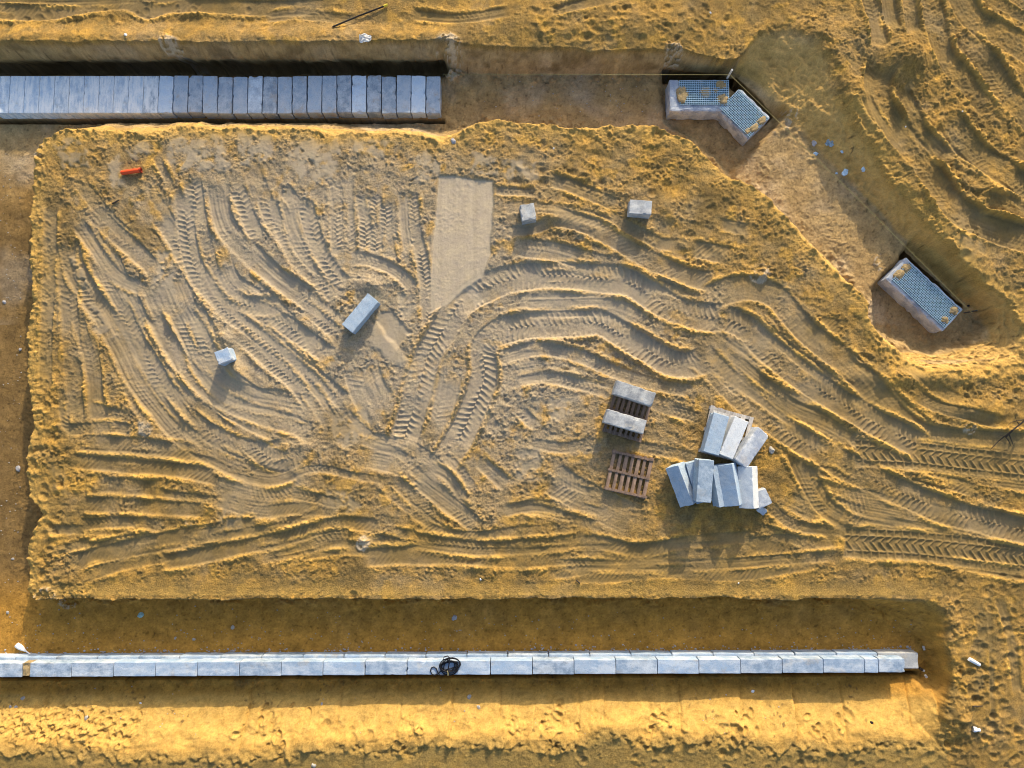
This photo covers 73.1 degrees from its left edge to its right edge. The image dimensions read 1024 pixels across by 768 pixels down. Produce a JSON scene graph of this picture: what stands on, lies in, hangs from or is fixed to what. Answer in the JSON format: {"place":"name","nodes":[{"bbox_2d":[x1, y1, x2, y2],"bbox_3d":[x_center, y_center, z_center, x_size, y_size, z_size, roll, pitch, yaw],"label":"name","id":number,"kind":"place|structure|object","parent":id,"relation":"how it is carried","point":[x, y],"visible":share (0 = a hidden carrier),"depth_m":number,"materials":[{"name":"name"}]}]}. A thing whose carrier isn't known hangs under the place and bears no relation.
{"place":"outdoors","nodes":[
{"label":"outdoors","id":0,"kind":"place"},
{"bbox_2d":[9,76,31,118],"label":"concrete block","id":1,"kind":"structure","parent":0,"point":[17,97],"depth_m":19.08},
{"bbox_2d":[23,76,45,118],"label":"concrete block","id":2,"kind":"structure","parent":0,"point":[32,97],"depth_m":19.08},
{"bbox_2d":[38,76,60,118],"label":"concrete block","id":3,"kind":"structure","parent":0,"point":[47,97],"depth_m":19.08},
{"bbox_2d":[53,76,74,118],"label":"concrete block","id":4,"kind":"structure","parent":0,"point":[61,96],"depth_m":19.08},
{"bbox_2d":[188,75,206,117],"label":"concrete block","id":5,"kind":"structure","parent":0,"point":[195,99],"depth_m":19.09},
{"bbox_2d":[337,75,353,117],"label":"concrete block","id":6,"kind":"structure","parent":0,"point":[344,97],"depth_m":19.08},
{"bbox_2d":[352,76,367,117],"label":"concrete block","id":7,"kind":"structure","parent":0,"point":[359,97],"depth_m":19.09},
{"bbox_2d":[367,75,382,117],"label":"concrete block","id":8,"kind":"structure","parent":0,"point":[374,97],"depth_m":19.09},
{"bbox_2d":[396,75,411,117],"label":"concrete block","id":9,"kind":"structure","parent":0,"point":[404,95],"depth_m":19.08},
{"bbox_2d":[411,76,426,117],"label":"concrete block","id":10,"kind":"structure","parent":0,"point":[418,101],"depth_m":19.08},
{"bbox_2d":[0,0,1023,767],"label":"ground","id":11,"kind":"structure","parent":0,"point":[418,454],"depth_m":18.21,"materials":[{"name":"sand"}]},
{"bbox_2d":[0,76,16,118],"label":"concrete block","id":12,"kind":"structure","parent":11,"relation":"on","point":[4,95],"depth_m":19.09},
{"bbox_2d":[0,653,20,659],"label":"wall block","id":13,"kind":"structure","parent":11,"relation":"on","point":[7,656],"depth_m":18.08,"materials":[{"name":"concrete"}]},
{"bbox_2d":[0,659,27,676],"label":"wall block","id":14,"kind":"structure","parent":13,"relation":"on","point":[11,668],"depth_m":17.72,"materials":[{"name":"concrete"}]},
{"bbox_2d":[15,643,29,653],"bbox_3d":[-12.926,7.031,18.298,0.455,0.142,0.140,33,86,2],"label":"peg","id":15,"kind":"object","parent":11,"relation":"on","point":[18,646],"visible":1,"depth_m":18.26,"materials":[{"name":"white plastic"}]},
{"bbox_2d":[16,653,62,659],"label":"wall block","id":16,"kind":"structure","parent":11,"relation":"on","point":[26,656],"depth_m":18.06,"materials":[{"name":"concrete"}]},
{"bbox_2d":[22,659,35,675],"bbox_3d":[-12.458,7.324,17.870,0.224,0.296,0.337,0,86,0],"label":"mortar fill","id":17,"kind":"object","parent":16,"relation":"on","point":[26,668],"visible":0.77,"depth_m":17.73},
{"bbox_2d":[68,76,89,118],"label":"concrete block","id":18,"kind":"structure","parent":11,"relation":"on","point":[76,98],"depth_m":19.08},
{"bbox_2d":[57,653,102,659],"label":"wall block","id":19,"kind":"structure","parent":11,"relation":"on","point":[69,656],"depth_m":18.06,"materials":[{"name":"concrete"}]},
{"bbox_2d":[30,659,77,676],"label":"wall block","id":20,"kind":"structure","parent":19,"relation":"on","point":[50,667],"depth_m":17.71,"materials":[{"name":"concrete"}]},
{"bbox_2d":[83,76,104,118],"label":"concrete block","id":21,"kind":"structure","parent":11,"relation":"on","point":[91,96],"depth_m":19.08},
{"bbox_2d":[98,76,119,118],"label":"concrete block","id":22,"kind":"structure","parent":11,"relation":"on","point":[106,97],"depth_m":19.08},
{"bbox_2d":[98,653,143,658],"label":"wall block","id":23,"kind":"structure","parent":11,"relation":"on","point":[119,656],"depth_m":18.06,"materials":[{"name":"concrete"}]},
{"bbox_2d":[72,659,118,676],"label":"wall block","id":24,"kind":"structure","parent":23,"relation":"on","point":[94,667],"depth_m":17.71,"materials":[{"name":"concrete"}]},
{"bbox_2d":[113,76,133,118],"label":"concrete block","id":25,"kind":"structure","parent":11,"relation":"on","point":[121,97],"depth_m":19.08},
{"bbox_2d":[120,167,141,174],"bbox_3d":[-10.131,-5.655,18.385,0.546,0.131,0.134,-8,86,-1],"label":"plastic tube","id":26,"kind":"object","parent":11,"relation":"on","point":[131,171],"visible":1,"depth_m":18.34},
{"bbox_2d":[128,76,148,118],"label":"concrete block","id":27,"kind":"structure","parent":11,"relation":"on","point":[136,94],"depth_m":19.08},
{"bbox_2d":[143,76,163,118],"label":"concrete block","id":28,"kind":"structure","parent":11,"relation":"on","point":[151,98],"depth_m":19.08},
{"bbox_2d":[139,653,183,658],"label":"wall block","id":29,"kind":"structure","parent":11,"relation":"on","point":[160,656],"depth_m":18.06,"materials":[{"name":"concrete"}]},
{"bbox_2d":[114,659,159,675],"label":"wall block","id":30,"kind":"structure","parent":29,"relation":"on","point":[134,667],"depth_m":17.72,"materials":[{"name":"concrete"}]},
{"bbox_2d":[158,76,177,118],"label":"concrete block","id":31,"kind":"structure","parent":11,"relation":"on","point":[166,96],"depth_m":19.08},
{"bbox_2d":[173,76,191,118],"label":"concrete block","id":32,"kind":"structure","parent":11,"relation":"on","point":[181,96],"depth_m":19.08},
{"bbox_2d":[180,652,223,658],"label":"wall block","id":33,"kind":"structure","parent":11,"relation":"on","point":[197,655],"depth_m":18.08,"materials":[{"name":"concrete"}]},
{"bbox_2d":[155,659,200,675],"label":"wall block","id":34,"kind":"structure","parent":33,"relation":"on","point":[176,667],"depth_m":17.71,"materials":[{"name":"concrete"}]},
{"bbox_2d":[203,76,221,118],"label":"concrete block","id":35,"kind":"structure","parent":11,"relation":"on","point":[210,97],"depth_m":19.08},
{"bbox_2d":[214,347,236,365],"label":"concrete block","id":36,"kind":"object","parent":11,"relation":"on","point":[225,356],"depth_m":17.72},
{"bbox_2d":[218,77,235,118],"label":"concrete block","id":37,"kind":"structure","parent":11,"relation":"on","point":[225,98],"depth_m":19.09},
{"bbox_2d":[233,77,250,118],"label":"concrete block","id":38,"kind":"structure","parent":11,"relation":"on","point":[240,100],"depth_m":19.09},
{"bbox_2d":[221,652,264,657],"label":"wall block","id":39,"kind":"structure","parent":11,"relation":"on","point":[241,655],"depth_m":18.08,"materials":[{"name":"concrete"}]},
{"bbox_2d":[198,658,243,675],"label":"wall block","id":40,"kind":"structure","parent":39,"relation":"on","point":[218,666],"depth_m":17.72,"materials":[{"name":"concrete"}]},
{"bbox_2d":[248,76,264,118],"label":"concrete block","id":41,"kind":"structure","parent":11,"relation":"on","point":[255,94],"depth_m":19.09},
{"bbox_2d":[262,76,279,118],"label":"concrete block","id":42,"kind":"structure","parent":11,"relation":"on","point":[270,101],"depth_m":19.09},
{"bbox_2d":[262,652,305,658],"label":"wall block","id":43,"kind":"structure","parent":11,"relation":"on","point":[271,655],"depth_m":18.06,"materials":[{"name":"concrete"}]},
{"bbox_2d":[240,658,283,675],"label":"wall block","id":44,"kind":"structure","parent":43,"relation":"on","point":[260,666],"depth_m":17.71,"materials":[{"name":"concrete"}]},
{"bbox_2d":[277,77,294,118],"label":"concrete block","id":45,"kind":"structure","parent":11,"relation":"on","point":[285,94],"depth_m":19.08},
{"bbox_2d":[292,76,309,118],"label":"concrete block","id":46,"kind":"structure","parent":11,"relation":"on","point":[300,96],"depth_m":19.08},
{"bbox_2d":[307,76,323,118],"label":"concrete block","id":47,"kind":"structure","parent":11,"relation":"on","point":[314,98],"depth_m":19.08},
{"bbox_2d":[303,652,345,657],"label":"wall block","id":48,"kind":"structure","parent":11,"relation":"on","point":[323,654],"depth_m":18.07,"materials":[{"name":"concrete"}]},
{"bbox_2d":[281,658,325,675],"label":"wall block","id":49,"kind":"structure","parent":48,"relation":"on","point":[302,666],"depth_m":17.72,"materials":[{"name":"concrete"}]},
{"bbox_2d":[322,76,338,118],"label":"concrete block","id":50,"kind":"structure","parent":11,"relation":"on","point":[329,98],"depth_m":19.09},
{"bbox_2d":[332,4,387,26],"bbox_3d":[-4.111,-9.964,18.683,1.612,0.157,0.086,-25,86,-2],"label":"iron rod","id":51,"kind":"object","parent":11,"relation":"on","point":[385,5],"visible":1,"depth_m":18.70,"materials":[{"name":"brown metal"}]},
{"bbox_2d":[342,293,380,333],"bbox_3d":[-3.924,-1.822,18.027,0.367,0.367,1.057,39,87,3],"label":"concrete block","id":52,"kind":"object","parent":11,"relation":"on","point":[361,313],"depth_m":17.86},
{"bbox_2d":[358,33,370,41],"bbox_3d":[-3.927,-9.222,18.414,0.338,0.077,0.284,0,86,0],"label":"plastic film","id":53,"kind":"object","parent":11,"relation":"on","point":[363,37],"visible":1,"depth_m":18.43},
{"bbox_2d":[344,652,385,657],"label":"wall block","id":54,"kind":"structure","parent":11,"relation":"on","point":[364,654],"depth_m":18.05,"materials":[{"name":"concrete"}]},
{"bbox_2d":[323,658,366,674],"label":"wall block","id":55,"kind":"structure","parent":54,"relation":"on","point":[343,666],"depth_m":17.72,"materials":[{"name":"concrete"}]},
{"bbox_2d":[382,77,397,118],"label":"concrete block","id":56,"kind":"structure","parent":11,"relation":"on","point":[389,94],"depth_m":19.09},
{"bbox_2d":[385,651,426,658],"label":"wall block","id":57,"kind":"structure","parent":11,"relation":"on","point":[394,654],"depth_m":18.07,"materials":[{"name":"concrete"}]},
{"bbox_2d":[365,658,407,674],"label":"wall block","id":58,"kind":"structure","parent":57,"relation":"on","point":[385,666],"depth_m":17.71,"materials":[{"name":"concrete"}]},
{"bbox_2d":[426,76,441,118],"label":"concrete block","id":59,"kind":"structure","parent":11,"relation":"on","point":[433,98],"depth_m":19.09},
{"bbox_2d":[426,651,466,657],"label":"wall block","id":60,"kind":"structure","parent":11,"relation":"on","point":[438,654],"depth_m":18.07,"materials":[{"name":"concrete"}]},
{"bbox_2d":[407,657,448,674],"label":"wall block","id":61,"kind":"structure","parent":60,"relation":"on","point":[419,665],"depth_m":17.72,"materials":[{"name":"concrete"}]},
{"bbox_2d":[430,655,460,675],"bbox_3d":[-1.688,7.265,17.639,0.773,0.144,0.537,-42,87,-3],"label":"cable coil","id":62,"kind":"object","parent":61,"relation":"on","point":[448,671],"visible":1,"depth_m":17.66,"materials":[{"name":"black rubber"}]},
{"bbox_2d":[0,74,911,734],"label":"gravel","id":63,"kind":"structure","parent":11,"relation":"on","point":[436,622],"depth_m":18.36,"materials":[{"name":"stone"}]},
{"bbox_2d":[4,640,910,653],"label":"gravel","id":64,"kind":"structure","parent":11,"relation":"on","point":[234,650],"depth_m":18.32,"materials":[{"name":"gravel"}]},
{"bbox_2d":[467,651,507,663],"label":"wall block","id":65,"kind":"structure","parent":11,"relation":"on","point":[487,654],"depth_m":18.06,"materials":[{"name":"concrete"}]},
{"bbox_2d":[449,657,490,674],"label":"wall block","id":66,"kind":"structure","parent":65,"relation":"on","point":[475,666],"depth_m":17.72,"materials":[{"name":"concrete"}]},
{"bbox_2d":[519,203,535,224],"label":"concrete block","id":67,"kind":"object","parent":11,"relation":"on","point":[527,214],"depth_m":18.04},
{"bbox_2d":[508,651,548,666],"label":"wall block","id":68,"kind":"structure","parent":11,"relation":"on","point":[527,653],"depth_m":18.05,"materials":[{"name":"concrete"}]},
{"bbox_2d":[491,657,531,673],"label":"wall block","id":69,"kind":"structure","parent":68,"relation":"on","point":[511,665],"depth_m":17.72,"materials":[{"name":"concrete"}]},
{"bbox_2d":[549,651,589,656],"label":"wall block","id":70,"kind":"structure","parent":11,"relation":"on","point":[566,653],"depth_m":18.09,"materials":[{"name":"concrete"}]},
{"bbox_2d":[532,657,573,673],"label":"wall block","id":71,"kind":"structure","parent":70,"relation":"on","point":[553,665],"depth_m":17.72,"materials":[{"name":"concrete"}]},
{"bbox_2d":[589,650,630,656],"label":"wall block","id":72,"kind":"structure","parent":11,"relation":"on","point":[606,653],"depth_m":18.08,"materials":[{"name":"concrete"}]},
{"bbox_2d":[573,656,615,673],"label":"wall block","id":73,"kind":"structure","parent":72,"relation":"on","point":[594,665],"depth_m":17.72,"materials":[{"name":"concrete"}]},
{"bbox_2d":[602,395,650,442],"bbox_3d":[3.007,0.792,17.925,1.040,0.115,1.229,17,86,1],"label":"wooden pallet","id":74,"kind":"object","parent":11,"relation":"on","point":[620,434],"visible":0.59,"depth_m":17.87,"materials":[{"name":"brown wood"}]},
{"bbox_2d":[602,409,645,433],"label":"concrete block","id":75,"kind":"object","parent":74,"relation":"on","point":[623,421],"depth_m":17.49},
{"bbox_2d":[611,380,654,406],"bbox_3d":[3.111,0.249,17.723,1.046,0.366,0.377,18,86,1],"label":"concrete block","id":76,"kind":"object","parent":74,"relation":"on","point":[635,394],"depth_m":17.55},
{"bbox_2d":[604,449,653,498],"bbox_3d":[3.015,2.317,17.814,1.136,0.137,1.081,13,86,1],"label":"wooden pallet","id":77,"kind":"object","parent":11,"relation":"on","point":[629,474],"visible":1,"depth_m":17.76,"materials":[{"name":"brown wood"}]},
{"bbox_2d":[627,199,651,218],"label":"concrete block","id":78,"kind":"object","parent":11,"relation":"on","point":[640,209],"depth_m":18.03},
{"bbox_2d":[629,650,671,655],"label":"wall block","id":79,"kind":"structure","parent":11,"relation":"on","point":[649,653],"depth_m":18.08,"materials":[{"name":"concrete"}]},
{"bbox_2d":[614,656,656,673],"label":"wall block","id":80,"kind":"structure","parent":79,"relation":"on","point":[636,664],"depth_m":17.72,"materials":[{"name":"concrete"}]},
{"bbox_2d":[666,462,695,507],"bbox_3d":[4.327,2.554,17.568,0.386,0.365,1.054,-24,85,40],"label":"concrete block","id":81,"kind":"object","parent":11,"relation":"on","point":[678,475],"depth_m":17.43,"materials":[{"name":"concrete"}]},
{"bbox_2d":[670,650,712,655],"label":"wall block","id":82,"kind":"structure","parent":11,"relation":"on","point":[690,652],"depth_m":18.07,"materials":[{"name":"concrete"}]},
{"bbox_2d":[655,656,698,673],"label":"wall block","id":83,"kind":"structure","parent":82,"relation":"on","point":[677,664],"depth_m":17.72,"materials":[{"name":"concrete"}]},
{"bbox_2d":[665,80,728,119],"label":"footing block","id":84,"kind":"structure","parent":11,"relation":"on","point":[698,99],"depth_m":19.02,"materials":[{"name":"concrete"}]},
{"bbox_2d":[685,460,711,503],"bbox_3d":[4.735,2.482,17.634,0.387,0.366,1.055,-15,86,5],"label":"concrete block","id":85,"kind":"object","parent":11,"relation":"on","point":[689,466],"depth_m":17.49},
{"bbox_2d":[692,458,713,502],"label":"concrete block","id":86,"kind":"object","parent":85,"relation":"on","point":[702,481],"depth_m":17.11,"materials":[{"name":"concrete"}]},
{"bbox_2d":[711,463,723,506],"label":"concrete block","id":87,"kind":"object","parent":11,"relation":"on","point":[717,497],"depth_m":17.46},
{"bbox_2d":[717,462,741,506],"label":"concrete block","id":88,"kind":"object","parent":87,"relation":"on","point":[729,481],"depth_m":17.35,"materials":[{"name":"concrete"}]},
{"bbox_2d":[698,405,753,460],"bbox_3d":[5.537,1.302,17.888,1.163,0.115,1.264,15,86,1],"label":"wooden pallet","id":89,"kind":"object","parent":11,"relation":"on","point":[741,416],"visible":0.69,"depth_m":17.87,"materials":[{"name":"grey wood"}]},
{"bbox_2d":[701,410,732,457],"bbox_3d":[5.309,1.284,17.779,0.600,0.050,1.120,16,86,1],"label":"concrete block","id":90,"kind":"object","parent":89,"relation":"on","point":[722,413],"visible":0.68,"depth_m":17.79,"materials":[{"name":"grey concrete"}]},
{"bbox_2d":[700,412,728,455],"bbox_3d":[5.144,1.269,17.568,0.406,0.368,1.025,16,86,1],"label":"concrete block","id":91,"kind":"object","parent":90,"relation":"on","point":[713,437],"depth_m":17.40,"materials":[{"name":"concrete"}]},
{"bbox_2d":[719,416,747,458],"bbox_3d":[5.597,1.368,17.601,0.378,0.367,1.045,24,86,2],"label":"concrete block","id":92,"kind":"object","parent":90,"relation":"on","point":[734,431],"depth_m":17.43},
{"bbox_2d":[730,427,768,466],"bbox_3d":[6.049,1.615,17.625,0.387,0.367,1.057,38,83,-4],"label":"concrete block","id":93,"kind":"object","parent":89,"relation":"on","point":[751,444],"depth_m":17.46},
{"bbox_2d":[710,650,753,655],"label":"wall block","id":94,"kind":"structure","parent":11,"relation":"on","point":[731,652],"depth_m":18.11,"materials":[{"name":"concrete"}]},
{"bbox_2d":[696,656,739,673],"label":"wall block","id":95,"kind":"structure","parent":94,"relation":"on","point":[720,664],"depth_m":17.72,"materials":[{"name":"concrete"}]},
{"bbox_2d":[714,89,768,144],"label":"footing block","id":96,"kind":"structure","parent":11,"relation":"on","point":[743,118],"depth_m":19.00,"materials":[{"name":"concrete"}]},
{"bbox_2d":[756,507,766,514],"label":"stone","id":97,"kind":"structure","parent":11,"relation":"on","point":[762,511],"depth_m":17.67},
{"bbox_2d":[758,487,771,508],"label":"concrete block","id":98,"kind":"object","parent":11,"relation":"on","point":[764,499],"depth_m":17.55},
{"bbox_2d":[737,466,758,508],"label":"concrete block","id":99,"kind":"object","parent":98,"relation":"on","point":[748,479],"depth_m":17.38,"materials":[{"name":"concrete"}]},
{"bbox_2d":[769,446,774,453],"bbox_3d":[6.715,1.713,17.901,0.143,0.120,0.182,-26,86,-2],"label":"stone","id":100,"kind":"object","parent":11,"relation":"on","point":[771,450],"visible":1,"depth_m":17.86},
{"bbox_2d":[751,650,794,655],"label":"wall block","id":101,"kind":"structure","parent":11,"relation":"on","point":[770,652],"depth_m":18.09,"materials":[{"name":"concrete"}]},
{"bbox_2d":[737,656,781,672],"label":"wall block","id":102,"kind":"structure","parent":101,"relation":"on","point":[760,664],"depth_m":17.72,"materials":[{"name":"concrete"}]},
{"bbox_2d":[791,649,835,655],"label":"wall block","id":103,"kind":"structure","parent":11,"relation":"on","point":[803,652],"depth_m":18.08,"materials":[{"name":"concrete"}]},
{"bbox_2d":[778,655,822,672],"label":"wall block","id":104,"kind":"structure","parent":103,"relation":"on","point":[803,664],"depth_m":17.72,"materials":[{"name":"concrete"}]},
{"bbox_2d":[825,139,833,146],"bbox_3d":[8.673,-6.572,18.854,0.218,0.050,0.248,-21,86,-1],"label":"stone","id":105,"kind":"object","parent":11,"relation":"on","point":[828,142],"visible":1,"depth_m":18.86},
{"bbox_2d":[841,168,848,175],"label":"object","id":106,"kind":"object","parent":11,"relation":"on","point":[844,172],"visible":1,"depth_m":18.90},
{"bbox_2d":[832,649,875,655],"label":"wall block","id":107,"kind":"structure","parent":11,"relation":"on","point":[858,652],"depth_m":18.07,"materials":[{"name":"concrete"}]},
{"bbox_2d":[818,655,863,672],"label":"wall block","id":108,"kind":"structure","parent":107,"relation":"on","point":[843,663],"depth_m":17.72,"materials":[{"name":"concrete"}]},
{"bbox_2d":[859,655,877,672],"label":"wall block","id":109,"kind":"structure","parent":107,"relation":"on","point":[870,663],"depth_m":17.72,"materials":[{"name":"concrete"}]},
{"bbox_2d":[872,649,918,668],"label":"wall block","id":110,"kind":"structure","parent":11,"relation":"on","point":[909,657],"depth_m":18.03,"materials":[{"name":"concrete"}]},
{"bbox_2d":[873,655,904,671],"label":"wall block","id":111,"kind":"structure","parent":110,"relation":"on","point":[891,663],"depth_m":17.72,"materials":[{"name":"concrete"}]},
{"bbox_2d":[877,258,961,333],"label":"footing block","id":112,"kind":"structure","parent":11,"relation":"on","point":[928,304],"depth_m":18.60,"materials":[{"name":"concrete"}]},
{"bbox_2d":[991,417,1023,448],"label":"dead branch","id":113,"kind":"object","parent":11,"relation":"on","point":[1009,433],"visible":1,"depth_m":17.74,"materials":[{"name":"brown wood"}]},
{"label":"stake","id":114,"kind":"object","parent":11,"relation":"on","visible":0},
{"bbox_2d":[538,74,620,74],"bbox_3d":[2.001,-8.454,18.895,7.819,0.360,0.018,1,86,0],"label":"string line","id":115,"kind":"object","parent":114,"relation":"attached to","point":[579,74],"visible":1,"depth_m":18.90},
{"bbox_2d":[742,86,971,312],"bbox_3d":[9.036,-5.132,18.476,0.040,0.010,9.014,-44,87,-3],"label":"string line","id":116,"kind":"object","parent":114,"relation":"attached to","point":[871,212],"visible":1,"depth_m":18.41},
{"bbox_2d":[967,657,980,665],"bbox_3d":[11.717,7.043,17.520,0.348,0.151,0.100,29,86,2],"label":"peg","id":117,"kind":"object","parent":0,"point":[973,661],"visible":1,"depth_m":17.49,"materials":[{"name":"white plastic"}]},
{"bbox_2d":[972,726,980,731],"bbox_3d":[11.667,8.681,17.377,0.177,0.147,0.143,0,86,0],"label":"peg","id":118,"kind":"object","parent":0,"point":[975,729],"visible":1,"depth_m":17.33,"materials":[{"name":"white plastic"}]}
]}

